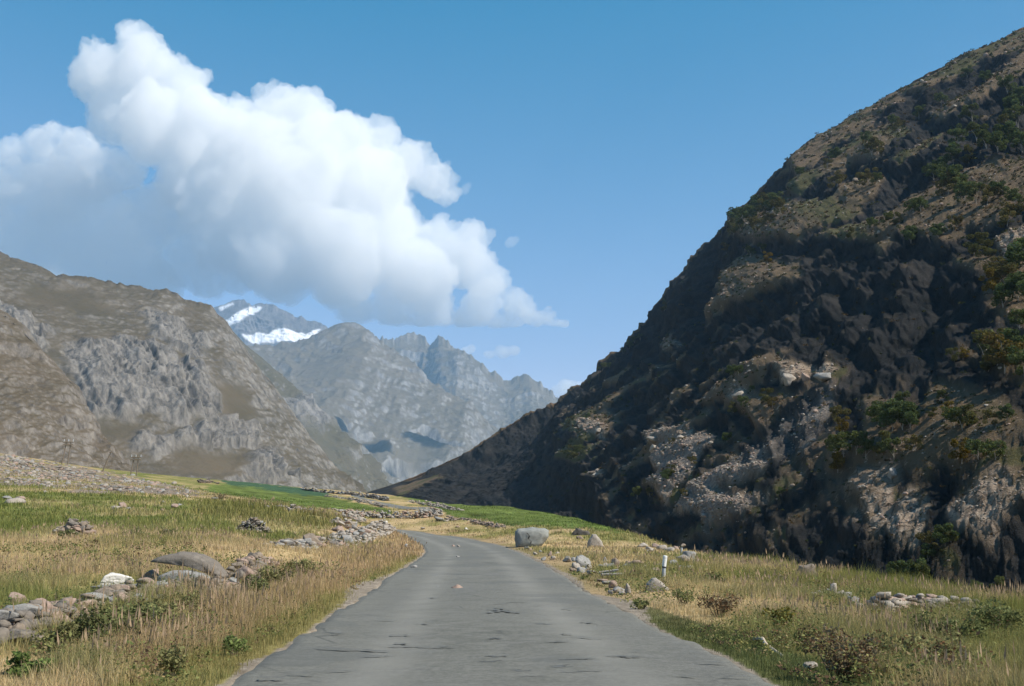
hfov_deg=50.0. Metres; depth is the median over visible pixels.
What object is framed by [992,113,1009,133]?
birch tree
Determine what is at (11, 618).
stone wall
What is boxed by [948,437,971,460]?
birch tree
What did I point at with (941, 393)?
birch tree
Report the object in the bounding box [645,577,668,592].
boulder
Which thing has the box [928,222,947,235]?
birch tree
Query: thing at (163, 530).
shrub
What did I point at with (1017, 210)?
bush
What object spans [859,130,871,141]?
birch tree
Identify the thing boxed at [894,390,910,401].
birch tree
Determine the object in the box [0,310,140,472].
mountain
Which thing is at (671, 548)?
stone
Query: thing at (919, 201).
birch tree
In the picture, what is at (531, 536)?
boulder
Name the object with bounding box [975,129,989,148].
birch tree
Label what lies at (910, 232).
birch tree
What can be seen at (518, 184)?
sky
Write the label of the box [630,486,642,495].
birch tree
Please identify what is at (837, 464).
birch tree
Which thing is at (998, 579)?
birch tree
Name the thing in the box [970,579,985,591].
birch tree
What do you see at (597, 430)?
boulder
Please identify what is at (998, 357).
birch tree
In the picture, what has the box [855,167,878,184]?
birch tree
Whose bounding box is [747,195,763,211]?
birch tree
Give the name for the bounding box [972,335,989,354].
birch tree
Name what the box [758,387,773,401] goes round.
birch tree
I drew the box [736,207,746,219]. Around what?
birch tree
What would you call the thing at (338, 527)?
boulder
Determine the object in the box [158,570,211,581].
rock
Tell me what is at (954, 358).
birch tree
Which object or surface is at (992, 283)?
birch tree
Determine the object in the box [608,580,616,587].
stone
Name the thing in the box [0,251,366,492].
mountain
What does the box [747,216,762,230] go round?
birch tree
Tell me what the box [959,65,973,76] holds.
birch tree
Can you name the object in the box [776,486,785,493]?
birch tree
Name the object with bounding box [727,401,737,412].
birch tree
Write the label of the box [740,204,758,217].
birch tree
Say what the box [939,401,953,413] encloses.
birch tree
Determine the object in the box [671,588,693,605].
shrub
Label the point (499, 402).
mountain
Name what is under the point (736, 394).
boulder
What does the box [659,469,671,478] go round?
birch tree
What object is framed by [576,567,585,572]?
stone
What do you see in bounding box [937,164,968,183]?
birch tree
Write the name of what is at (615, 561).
stone
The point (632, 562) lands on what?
stone
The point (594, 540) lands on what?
boulder
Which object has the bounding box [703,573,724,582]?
shrub
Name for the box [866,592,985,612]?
stone wall
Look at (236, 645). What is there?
shrub
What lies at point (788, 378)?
boulder
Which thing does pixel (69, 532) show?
shrub
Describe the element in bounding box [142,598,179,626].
shrub
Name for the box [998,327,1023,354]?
birch tree
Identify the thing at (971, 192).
birch tree
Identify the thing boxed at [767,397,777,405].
birch tree
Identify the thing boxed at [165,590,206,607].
shrub
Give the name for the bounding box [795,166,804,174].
birch tree
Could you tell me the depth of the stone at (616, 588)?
28.37 m
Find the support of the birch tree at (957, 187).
on the mountain at (501, 467)
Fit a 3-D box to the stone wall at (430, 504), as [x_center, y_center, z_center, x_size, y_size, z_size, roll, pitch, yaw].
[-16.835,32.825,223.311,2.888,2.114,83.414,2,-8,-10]
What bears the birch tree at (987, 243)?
on the mountain at (501, 467)
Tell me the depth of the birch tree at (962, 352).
295.92 m
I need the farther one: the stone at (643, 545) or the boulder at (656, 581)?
the stone at (643, 545)
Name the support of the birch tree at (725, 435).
on the mountain at (501, 467)
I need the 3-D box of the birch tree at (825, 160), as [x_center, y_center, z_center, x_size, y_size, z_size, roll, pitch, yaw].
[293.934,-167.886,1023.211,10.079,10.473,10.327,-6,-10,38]
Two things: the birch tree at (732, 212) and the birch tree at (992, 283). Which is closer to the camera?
the birch tree at (992, 283)
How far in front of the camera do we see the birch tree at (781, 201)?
906.21 m
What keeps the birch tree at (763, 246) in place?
on the mountain at (501, 467)
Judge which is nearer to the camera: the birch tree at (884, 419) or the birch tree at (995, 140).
the birch tree at (884, 419)
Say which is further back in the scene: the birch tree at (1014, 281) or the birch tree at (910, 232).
the birch tree at (910, 232)
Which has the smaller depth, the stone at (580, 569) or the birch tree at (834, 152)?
the stone at (580, 569)
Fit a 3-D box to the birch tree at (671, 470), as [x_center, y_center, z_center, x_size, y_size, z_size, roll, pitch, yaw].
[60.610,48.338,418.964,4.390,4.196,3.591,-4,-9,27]
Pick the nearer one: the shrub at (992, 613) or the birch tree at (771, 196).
the shrub at (992, 613)
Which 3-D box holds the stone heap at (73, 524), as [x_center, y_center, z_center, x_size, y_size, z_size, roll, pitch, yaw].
[-18.861,7.997,47.276,2.466,0.933,1.789,0,-8,0]
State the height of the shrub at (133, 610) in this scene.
0.461 m
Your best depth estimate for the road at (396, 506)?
218.87 m
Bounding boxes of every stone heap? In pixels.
[49,518,98,535]
[237,517,271,532]
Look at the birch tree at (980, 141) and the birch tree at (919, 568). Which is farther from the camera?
the birch tree at (980, 141)
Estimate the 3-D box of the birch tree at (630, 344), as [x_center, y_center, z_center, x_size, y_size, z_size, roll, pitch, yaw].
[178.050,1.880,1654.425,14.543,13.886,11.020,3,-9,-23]
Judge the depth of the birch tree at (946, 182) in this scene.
550.30 m
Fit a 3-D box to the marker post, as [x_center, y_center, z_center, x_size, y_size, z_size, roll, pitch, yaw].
[4.566,6.830,32.905,0.201,0.920,0.129,0,-8,0]
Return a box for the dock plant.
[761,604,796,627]
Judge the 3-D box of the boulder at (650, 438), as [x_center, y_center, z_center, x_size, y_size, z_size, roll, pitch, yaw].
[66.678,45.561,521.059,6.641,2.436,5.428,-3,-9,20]
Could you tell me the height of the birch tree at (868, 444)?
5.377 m
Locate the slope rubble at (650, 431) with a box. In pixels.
[555,30,1023,560]
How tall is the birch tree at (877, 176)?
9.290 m
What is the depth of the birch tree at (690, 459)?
414.06 m
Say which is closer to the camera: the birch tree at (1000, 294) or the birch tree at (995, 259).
the birch tree at (1000, 294)
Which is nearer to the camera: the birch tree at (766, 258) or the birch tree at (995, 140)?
the birch tree at (995, 140)
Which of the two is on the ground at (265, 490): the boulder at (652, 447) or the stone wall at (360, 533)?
the stone wall at (360, 533)
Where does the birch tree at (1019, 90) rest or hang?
on the mountain at (501, 467)
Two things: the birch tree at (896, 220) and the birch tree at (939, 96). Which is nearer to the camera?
the birch tree at (896, 220)
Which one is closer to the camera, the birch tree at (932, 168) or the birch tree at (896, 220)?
the birch tree at (896, 220)
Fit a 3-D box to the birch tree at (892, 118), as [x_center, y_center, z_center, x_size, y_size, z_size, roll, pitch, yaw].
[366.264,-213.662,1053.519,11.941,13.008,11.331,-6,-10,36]
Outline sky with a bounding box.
[0,0,1023,397]
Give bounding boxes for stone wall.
[0,596,99,645]
[76,575,252,606]
[197,479,219,483]
[223,551,278,580]
[249,503,312,511]
[270,519,397,549]
[300,487,389,500]
[324,494,387,506]
[326,508,366,528]
[335,506,442,517]
[407,500,463,510]
[444,515,506,527]
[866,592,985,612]
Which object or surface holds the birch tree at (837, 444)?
on the mountain at (501, 467)
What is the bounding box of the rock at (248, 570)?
[235,565,254,579]
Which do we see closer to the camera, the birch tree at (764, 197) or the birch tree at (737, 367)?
the birch tree at (737, 367)
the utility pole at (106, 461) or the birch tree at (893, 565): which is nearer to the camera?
the birch tree at (893, 565)
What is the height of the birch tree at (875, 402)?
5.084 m
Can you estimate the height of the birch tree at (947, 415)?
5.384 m
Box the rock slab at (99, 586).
[91,584,133,588]
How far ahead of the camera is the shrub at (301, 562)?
32.55 m
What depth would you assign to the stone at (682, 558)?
54.05 m
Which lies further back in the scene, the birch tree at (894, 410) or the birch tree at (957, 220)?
the birch tree at (957, 220)
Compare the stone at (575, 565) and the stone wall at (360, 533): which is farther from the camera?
the stone wall at (360, 533)
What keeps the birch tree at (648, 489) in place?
on the mountain at (501, 467)
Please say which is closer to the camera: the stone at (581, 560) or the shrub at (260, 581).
the shrub at (260, 581)
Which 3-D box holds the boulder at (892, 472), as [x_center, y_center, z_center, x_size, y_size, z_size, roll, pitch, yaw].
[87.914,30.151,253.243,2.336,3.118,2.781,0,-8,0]
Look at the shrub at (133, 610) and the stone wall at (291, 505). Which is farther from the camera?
the stone wall at (291, 505)
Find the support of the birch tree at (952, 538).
on the mountain at (501, 467)
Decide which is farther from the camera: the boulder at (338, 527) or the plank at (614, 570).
the boulder at (338, 527)
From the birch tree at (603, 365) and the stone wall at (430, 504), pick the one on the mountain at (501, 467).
the birch tree at (603, 365)
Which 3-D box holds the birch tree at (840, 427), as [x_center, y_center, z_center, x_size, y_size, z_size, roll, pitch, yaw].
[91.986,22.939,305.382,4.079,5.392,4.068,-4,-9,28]
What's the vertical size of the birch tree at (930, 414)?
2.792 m
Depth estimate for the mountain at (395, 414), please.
11435.32 m
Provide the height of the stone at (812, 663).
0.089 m
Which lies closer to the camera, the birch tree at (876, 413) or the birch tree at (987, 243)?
the birch tree at (876, 413)
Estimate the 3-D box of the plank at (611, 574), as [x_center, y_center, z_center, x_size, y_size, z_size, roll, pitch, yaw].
[3.345,7.664,36.382,0.773,0.094,0.201,1,-8,-9]
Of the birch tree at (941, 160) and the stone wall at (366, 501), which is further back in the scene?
the birch tree at (941, 160)
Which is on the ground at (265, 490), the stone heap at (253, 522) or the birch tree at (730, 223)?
the stone heap at (253, 522)
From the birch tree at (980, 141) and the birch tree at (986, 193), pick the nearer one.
the birch tree at (986, 193)
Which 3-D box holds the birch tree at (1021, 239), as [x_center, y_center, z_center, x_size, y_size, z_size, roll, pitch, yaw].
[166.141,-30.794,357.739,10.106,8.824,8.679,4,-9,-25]
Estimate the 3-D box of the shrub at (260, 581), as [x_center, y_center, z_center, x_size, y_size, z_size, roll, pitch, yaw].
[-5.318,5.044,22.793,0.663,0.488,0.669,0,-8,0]
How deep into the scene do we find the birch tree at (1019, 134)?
584.85 m
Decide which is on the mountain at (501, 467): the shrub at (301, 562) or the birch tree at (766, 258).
the birch tree at (766, 258)
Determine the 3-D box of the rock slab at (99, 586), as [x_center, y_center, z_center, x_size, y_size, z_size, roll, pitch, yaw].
[-7.944,4.899,22.003,0.843,0.149,0.879,-5,-10,29]
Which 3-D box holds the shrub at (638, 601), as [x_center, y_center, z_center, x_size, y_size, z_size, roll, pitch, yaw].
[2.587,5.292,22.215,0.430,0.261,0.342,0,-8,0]
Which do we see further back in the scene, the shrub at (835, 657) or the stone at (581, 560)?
the stone at (581, 560)
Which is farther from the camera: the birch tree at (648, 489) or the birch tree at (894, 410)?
the birch tree at (648, 489)
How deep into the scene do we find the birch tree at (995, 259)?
348.46 m
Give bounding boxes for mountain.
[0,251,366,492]
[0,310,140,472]
[214,299,327,345]
[247,322,498,483]
[367,27,1023,596]
[380,331,557,428]
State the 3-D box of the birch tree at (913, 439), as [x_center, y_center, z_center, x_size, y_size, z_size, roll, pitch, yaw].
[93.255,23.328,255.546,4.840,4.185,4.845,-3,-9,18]
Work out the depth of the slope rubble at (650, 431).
400.40 m
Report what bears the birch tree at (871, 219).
on the mountain at (501, 467)
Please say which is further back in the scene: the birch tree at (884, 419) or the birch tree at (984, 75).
the birch tree at (984, 75)
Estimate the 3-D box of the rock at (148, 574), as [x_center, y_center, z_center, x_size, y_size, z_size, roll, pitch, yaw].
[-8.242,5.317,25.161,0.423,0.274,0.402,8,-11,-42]
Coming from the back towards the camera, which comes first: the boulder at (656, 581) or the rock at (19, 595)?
the boulder at (656, 581)
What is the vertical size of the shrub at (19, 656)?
0.336 m
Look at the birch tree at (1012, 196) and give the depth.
445.54 m
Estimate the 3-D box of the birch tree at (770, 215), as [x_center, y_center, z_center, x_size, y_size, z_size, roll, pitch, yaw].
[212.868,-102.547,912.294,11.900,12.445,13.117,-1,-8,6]
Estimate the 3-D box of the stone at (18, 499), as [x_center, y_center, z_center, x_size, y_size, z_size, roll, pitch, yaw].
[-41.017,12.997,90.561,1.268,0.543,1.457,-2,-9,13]
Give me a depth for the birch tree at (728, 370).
481.87 m
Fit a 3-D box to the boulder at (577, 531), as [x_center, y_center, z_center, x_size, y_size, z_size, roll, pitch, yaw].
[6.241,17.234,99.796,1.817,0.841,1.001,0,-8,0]
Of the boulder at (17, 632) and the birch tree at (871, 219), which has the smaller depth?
the boulder at (17, 632)
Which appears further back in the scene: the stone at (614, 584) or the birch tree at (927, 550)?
the birch tree at (927, 550)
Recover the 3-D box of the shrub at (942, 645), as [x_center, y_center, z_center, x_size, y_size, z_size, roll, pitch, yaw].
[4.700,3.285,11.650,0.657,0.499,0.698,3,-9,-19]
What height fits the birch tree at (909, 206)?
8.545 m
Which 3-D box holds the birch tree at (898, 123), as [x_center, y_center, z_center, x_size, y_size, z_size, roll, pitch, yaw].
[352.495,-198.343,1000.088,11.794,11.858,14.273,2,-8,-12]
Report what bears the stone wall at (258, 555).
on the ground at (265, 490)
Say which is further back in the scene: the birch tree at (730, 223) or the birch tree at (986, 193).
the birch tree at (730, 223)
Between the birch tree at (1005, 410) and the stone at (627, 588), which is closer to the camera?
the stone at (627, 588)
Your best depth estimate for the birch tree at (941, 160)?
669.98 m
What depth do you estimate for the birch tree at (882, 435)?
266.99 m
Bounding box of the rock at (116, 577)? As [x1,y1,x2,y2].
[100,572,134,584]
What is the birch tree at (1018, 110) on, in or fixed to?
on the mountain at (501, 467)
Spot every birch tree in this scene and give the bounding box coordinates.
[564,444,577,458]
[574,444,584,453]
[597,362,606,368]
[625,340,633,348]
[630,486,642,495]
[645,487,652,495]
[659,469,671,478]
[660,301,666,310]
[665,464,676,472]
[668,437,675,444]
[679,488,688,495]
[687,455,697,463]
[721,432,731,440]
[725,365,735,375]
[726,206,742,219]
[726,218,735,233]
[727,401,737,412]
[732,364,742,375]
[734,219,743,230]
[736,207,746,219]
[737,395,748,405]
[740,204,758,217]
[745,246,755,255]
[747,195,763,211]
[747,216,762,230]
[755,192,771,210]
[757,242,766,250]
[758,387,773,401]
[762,212,774,226]
[763,191,783,208]
[763,251,772,263]
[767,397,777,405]
[769,197,786,212]
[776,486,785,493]
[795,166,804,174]
[822,158,832,167]
[824,436,840,452]
[827,147,841,158]
[827,170,846,187]
[827,431,852,456]
[828,451,845,470]
[829,405,851,422]
[835,416,848,431]
[841,430,867,454]
[846,227,853,237]
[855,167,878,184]
[856,439,873,457]
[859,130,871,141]
[861,136,884,154]
[865,139,883,153]
[865,404,896,427]
[866,216,878,227]
[869,172,882,182]
[871,400,882,412]
[872,430,890,454]
[878,398,901,430]
[880,437,900,456]
[881,211,893,223]
[885,400,916,429]
[885,560,906,576]
[887,114,899,122]
[891,212,903,222]
[892,117,905,130]
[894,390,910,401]
[896,402,920,428]
[898,563,922,579]
[900,225,917,241]
[902,434,923,450]
[903,199,919,213]
[904,558,929,579]
[911,196,929,210]
[912,104,925,116]
[913,563,931,579]
[915,530,939,550]
[919,543,936,559]
[921,162,943,179]
[925,407,937,416]
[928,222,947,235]
[932,156,947,172]
[932,522,959,543]
[934,91,948,104]
[935,170,961,195]
[935,389,949,402]
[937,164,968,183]
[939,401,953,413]
[941,406,962,427]
[941,524,960,541]
[944,142,962,163]
[945,347,959,361]
[947,123,967,143]
[947,215,963,230]
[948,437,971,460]
[951,408,973,429]
[953,181,972,199]
[957,102,978,120]
[958,403,977,423]
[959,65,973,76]
[959,144,975,162]
[959,347,969,357]
[961,181,984,203]
[962,232,988,253]
[964,439,989,459]
[965,121,988,142]
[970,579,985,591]
[971,327,1008,364]
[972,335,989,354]
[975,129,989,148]
[975,239,996,257]
[978,70,993,80]
[978,267,1000,295]
[980,184,1000,204]
[980,332,1023,373]
[980,348,997,371]
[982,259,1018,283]
[982,409,999,425]
[984,131,1007,151]
[984,438,1006,459]
[987,180,1009,195]
[989,256,1018,277]
[989,575,1005,586]
[991,120,1020,140]
[991,283,1014,306]
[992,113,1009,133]
[996,74,1016,93]
[996,403,1014,421]
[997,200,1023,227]
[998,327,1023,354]
[999,241,1023,273]
[1002,93,1019,110]
[1002,104,1023,127]
[1003,188,1023,204]
[1004,271,1023,300]
[1006,130,1023,151]
[1006,345,1023,374]
[1007,85,1023,106]
[1007,308,1023,328]
[1012,237,1023,251]
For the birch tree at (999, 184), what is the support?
on the mountain at (501, 467)
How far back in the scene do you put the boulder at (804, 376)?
382.63 m
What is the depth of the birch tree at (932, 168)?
667.02 m
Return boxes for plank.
[599,569,618,573]
[601,573,623,575]
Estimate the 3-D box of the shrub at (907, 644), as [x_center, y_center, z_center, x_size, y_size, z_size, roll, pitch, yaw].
[4.426,3.517,12.678,0.742,0.444,0.667,0,-8,0]
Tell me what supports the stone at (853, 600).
on the ground at (265, 490)
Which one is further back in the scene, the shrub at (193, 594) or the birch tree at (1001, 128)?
the birch tree at (1001, 128)
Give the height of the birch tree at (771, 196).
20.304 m
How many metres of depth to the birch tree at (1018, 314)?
293.80 m
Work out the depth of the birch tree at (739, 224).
1108.17 m
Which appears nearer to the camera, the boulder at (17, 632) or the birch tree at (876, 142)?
the boulder at (17, 632)
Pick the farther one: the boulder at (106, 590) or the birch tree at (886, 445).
the birch tree at (886, 445)
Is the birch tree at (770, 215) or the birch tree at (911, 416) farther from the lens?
the birch tree at (770, 215)
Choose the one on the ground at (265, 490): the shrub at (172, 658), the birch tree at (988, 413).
the shrub at (172, 658)
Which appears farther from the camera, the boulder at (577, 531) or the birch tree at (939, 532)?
the birch tree at (939, 532)
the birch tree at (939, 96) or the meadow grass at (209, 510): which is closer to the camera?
the meadow grass at (209, 510)
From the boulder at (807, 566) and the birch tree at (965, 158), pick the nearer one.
the boulder at (807, 566)
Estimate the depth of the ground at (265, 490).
90.89 m
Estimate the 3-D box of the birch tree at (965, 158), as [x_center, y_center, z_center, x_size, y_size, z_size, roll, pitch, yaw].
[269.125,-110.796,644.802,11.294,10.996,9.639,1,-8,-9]
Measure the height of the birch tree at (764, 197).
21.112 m
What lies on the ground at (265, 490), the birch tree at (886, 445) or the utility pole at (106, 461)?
the utility pole at (106, 461)
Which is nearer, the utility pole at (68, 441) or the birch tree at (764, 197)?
the utility pole at (68, 441)
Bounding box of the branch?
[753,637,780,655]
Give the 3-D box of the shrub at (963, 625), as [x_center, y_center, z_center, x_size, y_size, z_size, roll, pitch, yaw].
[6.297,4.122,15.942,1.017,0.489,0.875,0,-8,0]
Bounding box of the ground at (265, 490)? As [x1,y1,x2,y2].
[0,453,1023,685]
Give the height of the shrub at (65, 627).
0.432 m
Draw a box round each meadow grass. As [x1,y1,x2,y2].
[0,460,828,568]
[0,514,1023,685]
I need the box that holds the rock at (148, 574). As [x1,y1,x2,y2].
[141,568,158,579]
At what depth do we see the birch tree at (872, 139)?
923.09 m
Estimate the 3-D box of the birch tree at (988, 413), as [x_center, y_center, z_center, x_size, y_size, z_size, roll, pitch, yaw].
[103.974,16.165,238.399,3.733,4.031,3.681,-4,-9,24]
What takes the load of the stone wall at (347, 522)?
on the ground at (265, 490)
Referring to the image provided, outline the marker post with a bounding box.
[662,555,666,577]
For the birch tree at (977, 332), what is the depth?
275.56 m
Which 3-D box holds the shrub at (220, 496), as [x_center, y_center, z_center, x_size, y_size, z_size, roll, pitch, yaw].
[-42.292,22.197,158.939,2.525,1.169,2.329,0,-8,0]
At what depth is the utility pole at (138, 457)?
278.47 m
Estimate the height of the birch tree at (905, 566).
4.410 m
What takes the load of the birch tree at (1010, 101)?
on the mountain at (501, 467)
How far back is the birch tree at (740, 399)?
422.77 m
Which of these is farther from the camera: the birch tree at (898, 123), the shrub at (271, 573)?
the birch tree at (898, 123)
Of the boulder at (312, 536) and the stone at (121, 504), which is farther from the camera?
the stone at (121, 504)
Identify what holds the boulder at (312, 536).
on the ground at (265, 490)
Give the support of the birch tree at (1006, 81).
on the mountain at (501, 467)
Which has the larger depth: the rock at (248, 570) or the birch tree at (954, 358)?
the birch tree at (954, 358)
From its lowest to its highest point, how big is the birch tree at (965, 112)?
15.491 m
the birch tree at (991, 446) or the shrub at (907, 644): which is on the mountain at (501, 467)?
the birch tree at (991, 446)
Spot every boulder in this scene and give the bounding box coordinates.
[8,628,34,644]
[93,586,113,596]
[151,551,227,577]
[303,533,320,542]
[332,525,343,531]
[514,527,548,546]
[572,528,590,534]
[587,534,602,547]
[594,428,601,433]
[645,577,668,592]
[646,436,656,440]
[649,444,656,451]
[732,391,743,398]
[783,373,795,385]
[797,564,815,575]
[801,372,809,380]
[813,372,830,381]
[887,467,896,478]
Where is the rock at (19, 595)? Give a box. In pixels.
[8,592,27,603]
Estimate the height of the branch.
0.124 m
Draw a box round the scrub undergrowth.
[536,28,1023,568]
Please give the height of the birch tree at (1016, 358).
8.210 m
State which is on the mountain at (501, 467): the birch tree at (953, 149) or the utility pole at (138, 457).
the birch tree at (953, 149)
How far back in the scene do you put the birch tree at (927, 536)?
204.07 m
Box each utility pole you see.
[61,439,73,464]
[102,451,111,471]
[130,455,140,475]
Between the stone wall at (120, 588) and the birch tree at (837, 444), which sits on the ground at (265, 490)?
the stone wall at (120, 588)
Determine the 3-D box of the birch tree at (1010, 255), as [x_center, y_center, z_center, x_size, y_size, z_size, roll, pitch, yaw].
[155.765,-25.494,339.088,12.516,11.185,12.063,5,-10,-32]
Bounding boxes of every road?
[231,530,773,685]
[351,495,433,509]
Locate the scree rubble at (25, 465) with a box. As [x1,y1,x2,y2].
[0,454,198,494]
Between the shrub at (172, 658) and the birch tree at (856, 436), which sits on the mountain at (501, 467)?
the birch tree at (856, 436)
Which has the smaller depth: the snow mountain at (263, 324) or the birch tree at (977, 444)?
the birch tree at (977, 444)
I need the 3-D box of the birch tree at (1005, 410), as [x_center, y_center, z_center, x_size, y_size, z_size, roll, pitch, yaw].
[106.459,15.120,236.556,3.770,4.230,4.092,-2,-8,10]
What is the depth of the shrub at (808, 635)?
14.44 m
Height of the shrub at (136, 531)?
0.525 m
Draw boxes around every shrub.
[4,650,56,679]
[30,620,78,654]
[54,528,83,536]
[67,604,137,646]
[106,601,160,634]
[121,528,150,534]
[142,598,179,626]
[156,527,177,534]
[156,643,187,675]
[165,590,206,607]
[211,493,228,498]
[220,634,247,655]
[240,574,268,593]
[255,564,294,583]
[283,557,323,572]
[630,598,649,608]
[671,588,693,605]
[696,593,742,616]
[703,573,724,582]
[771,624,821,648]
[800,623,880,681]
[865,628,928,659]
[909,608,987,640]
[922,628,995,670]
[967,596,1023,631]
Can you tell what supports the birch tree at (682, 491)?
on the mountain at (501, 467)
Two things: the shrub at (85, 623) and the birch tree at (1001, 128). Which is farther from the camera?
the birch tree at (1001, 128)
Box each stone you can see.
[5,497,25,503]
[119,502,125,507]
[562,557,571,561]
[572,562,580,568]
[575,555,590,566]
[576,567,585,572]
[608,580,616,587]
[611,558,619,565]
[612,586,624,592]
[625,560,642,564]
[625,583,630,592]
[637,543,647,546]
[656,545,666,549]
[665,547,674,550]
[676,555,689,561]
[682,551,695,561]
[802,661,817,668]
[830,583,836,594]
[848,596,858,605]
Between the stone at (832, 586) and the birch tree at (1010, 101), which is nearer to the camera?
the stone at (832, 586)
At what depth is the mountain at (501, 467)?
459.86 m
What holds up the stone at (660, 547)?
on the ground at (265, 490)
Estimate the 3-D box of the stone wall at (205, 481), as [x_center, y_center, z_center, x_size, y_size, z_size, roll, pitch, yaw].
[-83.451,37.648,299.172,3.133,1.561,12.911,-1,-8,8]
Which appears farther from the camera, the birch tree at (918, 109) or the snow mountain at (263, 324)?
the snow mountain at (263, 324)
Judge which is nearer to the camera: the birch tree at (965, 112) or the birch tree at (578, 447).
the birch tree at (578, 447)
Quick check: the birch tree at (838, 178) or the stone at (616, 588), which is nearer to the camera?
the stone at (616, 588)
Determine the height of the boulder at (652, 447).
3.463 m
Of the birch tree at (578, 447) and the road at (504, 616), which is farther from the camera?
the birch tree at (578, 447)
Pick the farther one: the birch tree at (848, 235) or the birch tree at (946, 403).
the birch tree at (848, 235)
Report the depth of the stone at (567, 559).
52.20 m
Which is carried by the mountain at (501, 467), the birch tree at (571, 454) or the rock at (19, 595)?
the birch tree at (571, 454)
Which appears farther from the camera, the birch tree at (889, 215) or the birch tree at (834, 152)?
the birch tree at (834, 152)
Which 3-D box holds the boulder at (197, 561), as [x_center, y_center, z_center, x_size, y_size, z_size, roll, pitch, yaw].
[-7.310,5.018,24.858,1.721,0.593,0.755,0,-8,0]
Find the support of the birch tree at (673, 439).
on the mountain at (501, 467)
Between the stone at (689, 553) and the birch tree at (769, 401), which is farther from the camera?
the birch tree at (769, 401)
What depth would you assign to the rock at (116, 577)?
23.01 m
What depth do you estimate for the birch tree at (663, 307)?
1339.17 m
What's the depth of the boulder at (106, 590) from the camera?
18.48 m
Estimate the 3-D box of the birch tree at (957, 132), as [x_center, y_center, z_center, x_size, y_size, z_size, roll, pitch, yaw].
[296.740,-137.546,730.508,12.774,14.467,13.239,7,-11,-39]
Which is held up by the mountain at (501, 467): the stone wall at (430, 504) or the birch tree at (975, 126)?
the birch tree at (975, 126)
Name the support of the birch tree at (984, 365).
on the mountain at (501, 467)
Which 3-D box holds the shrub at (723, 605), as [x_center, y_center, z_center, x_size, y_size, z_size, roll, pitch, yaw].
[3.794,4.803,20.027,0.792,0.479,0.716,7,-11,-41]
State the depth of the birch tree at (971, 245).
408.23 m
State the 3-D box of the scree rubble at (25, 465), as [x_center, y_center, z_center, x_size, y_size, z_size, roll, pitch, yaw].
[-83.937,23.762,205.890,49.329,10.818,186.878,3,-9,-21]
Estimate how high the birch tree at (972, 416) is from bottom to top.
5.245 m
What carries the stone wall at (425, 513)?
on the ground at (265, 490)
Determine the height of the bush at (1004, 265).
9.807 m
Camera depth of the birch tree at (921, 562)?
199.24 m
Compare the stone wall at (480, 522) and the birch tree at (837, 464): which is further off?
the birch tree at (837, 464)
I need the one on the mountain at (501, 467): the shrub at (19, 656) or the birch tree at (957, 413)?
the birch tree at (957, 413)
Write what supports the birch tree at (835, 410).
on the mountain at (501, 467)
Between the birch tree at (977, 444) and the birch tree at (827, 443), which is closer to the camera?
the birch tree at (977, 444)
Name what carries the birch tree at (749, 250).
on the mountain at (501, 467)
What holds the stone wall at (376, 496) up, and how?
on the ground at (265, 490)
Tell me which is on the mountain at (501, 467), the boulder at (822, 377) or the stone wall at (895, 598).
the boulder at (822, 377)

